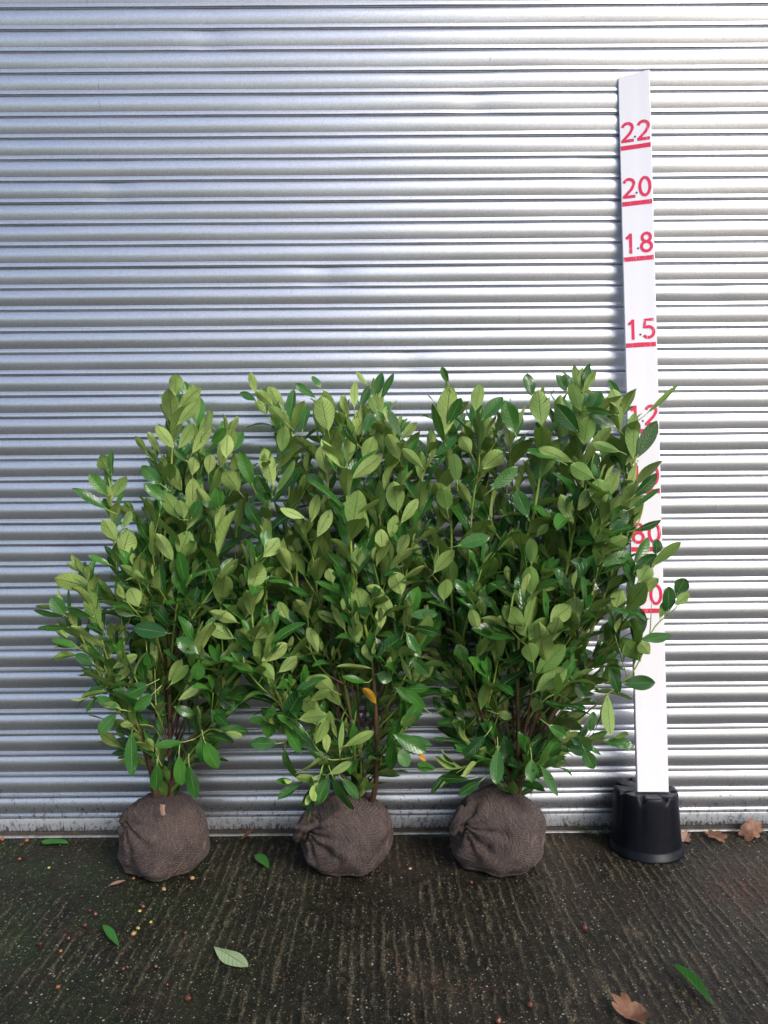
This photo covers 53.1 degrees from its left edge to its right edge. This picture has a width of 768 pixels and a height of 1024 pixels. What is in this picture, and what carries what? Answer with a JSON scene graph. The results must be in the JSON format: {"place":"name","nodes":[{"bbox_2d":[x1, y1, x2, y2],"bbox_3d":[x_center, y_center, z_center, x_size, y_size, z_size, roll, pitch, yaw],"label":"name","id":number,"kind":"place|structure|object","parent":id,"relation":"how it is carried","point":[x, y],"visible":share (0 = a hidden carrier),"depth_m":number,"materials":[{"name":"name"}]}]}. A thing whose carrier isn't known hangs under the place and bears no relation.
{"place":"outdoors","nodes":[
{"label":"outdoors","id":0,"kind":"place"},
{"bbox_2d":[0,831,767,1023],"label":"ground","id":1,"kind":"structure","parent":0,"point":[94,868],"depth_m":2.15,"materials":[{"name":"concrete"}]},
{"bbox_2d":[42,839,67,843],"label":"fallen leaf","id":2,"kind":"object","parent":1,"relation":"on","point":[54,841],"visible":1,"depth_m":2.75,"materials":[{"name":"green plant"}]},
{"bbox_2d":[103,925,118,945],"bbox_3d":[-0.762,1.181,2.144,0.023,0.019,0.112,-2,2,-43],"label":"fallen leaf","id":3,"kind":"object","parent":1,"relation":"on","point":[109,931],"visible":1,"depth_m":2.15,"materials":[{"name":"green plant"}]},
{"bbox_2d":[108,880,125,885],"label":"fallen leaf","id":4,"kind":"object","parent":1,"relation":"on","point":[117,882],"visible":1,"depth_m":2.45,"materials":[{"name":"brown plant"}]},
{"bbox_2d":[33,374,272,881],"bbox_3d":[-0.726,0.370,2.538,0.778,1.635,0.449,0,1,0],"label":"laurel plant","id":5,"kind":"object","parent":1,"relation":"on","point":[155,845],"visible":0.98,"depth_m":2.47,"materials":[{"name":"green plant"}]},
{"bbox_2d":[160,804,165,815],"bbox_3d":[-0.702,0.944,2.435,0.022,0.031,0.017,0,1,0],"label":"leaf scrap","id":6,"kind":"object","parent":5,"relation":"attached to","point":[162,809],"visible":1,"depth_m":2.43,"materials":[{"name":"beige plant"}]},
{"bbox_2d":[184,993,190,1001],"bbox_3d":[-0.481,1.190,1.883,0.017,0.020,0.016,0,1,0],"label":"fallen nut","id":7,"kind":"object","parent":1,"relation":"on","point":[187,997],"visible":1,"depth_m":1.88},
{"bbox_2d":[214,947,247,966],"bbox_3d":[-0.408,1.185,2.047,0.136,0.009,0.051,1,1,41],"label":"fallen leaf","id":8,"kind":"object","parent":1,"relation":"on","point":[231,958],"visible":1,"depth_m":2.04,"materials":[{"name":"green plant"}]},
{"bbox_2d":[238,830,253,838],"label":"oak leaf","id":9,"kind":"object","parent":1,"relation":"on","point":[247,833],"visible":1,"depth_m":2.79,"materials":[{"name":"brown plant"}]},
{"bbox_2d":[255,854,268,868],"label":"fallen leaf","id":10,"kind":"object","parent":1,"relation":"on","point":[262,859],"visible":1,"depth_m":2.59,"materials":[{"name":"green plant"}]},
{"bbox_2d":[217,372,456,876],"bbox_3d":[-0.136,0.361,2.502,0.800,1.644,0.525,0,1,0],"label":"laurel plant","id":11,"kind":"object","parent":1,"relation":"on","point":[343,641],"visible":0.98,"depth_m":2.46,"materials":[{"name":"green plant"}]},
{"bbox_2d":[65,880,686,997],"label":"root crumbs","id":12,"kind":"object","parent":1,"relation":"on","point":[410,963],"visible":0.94,"depth_m":1.96,"materials":[{"name":"brown soil"}]},
{"bbox_2d":[2,832,762,842],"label":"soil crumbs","id":13,"kind":"object","parent":1,"relation":"on","point":[290,838],"visible":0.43,"depth_m":2.78,"materials":[{"name":"soil"}]},
{"bbox_2d":[0,0,767,838],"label":"roller shutter","id":14,"kind":"object","parent":1,"relation":"on","point":[216,200],"visible":0.58,"depth_m":2.76,"materials":[{"name":"metal"}]},
{"bbox_2d":[0,832,767,1023],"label":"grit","id":15,"kind":"object","parent":1,"relation":"on","point":[394,934],"visible":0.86,"depth_m":2.14,"materials":[{"name":"gravel"}]},
{"bbox_2d":[495,1016,501,1023],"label":"fallen nut","id":16,"kind":"object","parent":1,"relation":"on","point":[498,1019],"visible":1,"depth_m":1.79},
{"bbox_2d":[527,1000,532,1007],"bbox_3d":[0.351,1.185,1.849,0.016,0.019,0.014,0,1,0],"label":"fallen nut","id":17,"kind":"object","parent":1,"relation":"on","point":[529,1004],"visible":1,"depth_m":1.84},
{"bbox_2d":[409,363,689,876],"bbox_3d":[0.494,0.351,2.517,0.913,1.655,0.497,0,1,0],"label":"laurel plant","id":18,"kind":"object","parent":1,"relation":"on","point":[525,626],"visible":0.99,"depth_m":2.46,"materials":[{"name":"green plant"}]},
{"bbox_2d":[582,925,587,930],"bbox_3d":[0.568,1.176,2.174,0.017,0.020,0.015,0,1,0],"label":"fallen nut","id":19,"kind":"object","parent":1,"relation":"on","point":[584,927],"visible":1,"depth_m":2.17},
{"bbox_2d":[588,828,608,836],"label":"weed","id":20,"kind":"object","parent":1,"relation":"on","point":[602,831],"visible":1,"depth_m":2.77,"materials":[{"name":"green plant"}]},
{"bbox_2d":[611,992,652,1023],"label":"oak leaf","id":21,"kind":"object","parent":1,"relation":"on","point":[625,1007],"visible":1,"depth_m":1.82,"materials":[{"name":"brown plant"}]},
{"bbox_2d":[608,777,683,864],"bbox_3d":[0.912,1.066,2.676,0.252,0.213,0.252,0,1,0],"label":"plant pot","id":22,"kind":"object","parent":1,"relation":"on","point":[645,827],"visible":0.84,"depth_m":2.58,"materials":[{"name":"black plastic"}]},
{"bbox_2d":[618,70,668,791],"bbox_3d":[0.906,-0.299,2.693,0.121,2.518,0.174,0,1,0],"label":"measuring board","id":23,"kind":"object","parent":22,"relation":"on","point":[641,376],"visible":0.76,"depth_m":2.69,"materials":[{"name":"white paint"}]},
{"bbox_2d":[681,829,690,841],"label":"oak leaf","id":24,"kind":"object","parent":1,"relation":"on","point":[685,835],"visible":0.92,"depth_m":2.75,"materials":[{"name":"brown plant"}]},
{"bbox_2d":[673,965,712,1003],"bbox_3d":[0.768,1.170,1.916,0.031,0.026,0.149,-1,1,-18],"label":"fallen leaf","id":25,"kind":"object","parent":1,"relation":"on","point":[693,979],"visible":1,"depth_m":1.92,"materials":[{"name":"green plant"}]},
{"bbox_2d":[705,829,727,842],"bbox_3d":[1.182,1.153,2.730,0.083,0.027,0.043,0,1,37],"label":"oak leaf","id":26,"kind":"object","parent":1,"relation":"on","point":[719,835],"visible":1,"depth_m":2.73,"materials":[{"name":"brown plant"}]},
{"bbox_2d":[735,818,763,840],"bbox_3d":[1.311,1.134,2.739,0.120,0.063,0.054,-1,1,-21],"label":"oak leaf","id":27,"kind":"object","parent":1,"relation":"on","point":[751,829],"visible":1,"depth_m":2.75,"materials":[{"name":"brown plant"}]},
{"bbox_2d":[576,824,593,832],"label":"weed","id":28,"kind":"object","parent":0,"point":[585,827],"visible":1,"depth_m":2.78,"materials":[{"name":"green plant"}]}
]}

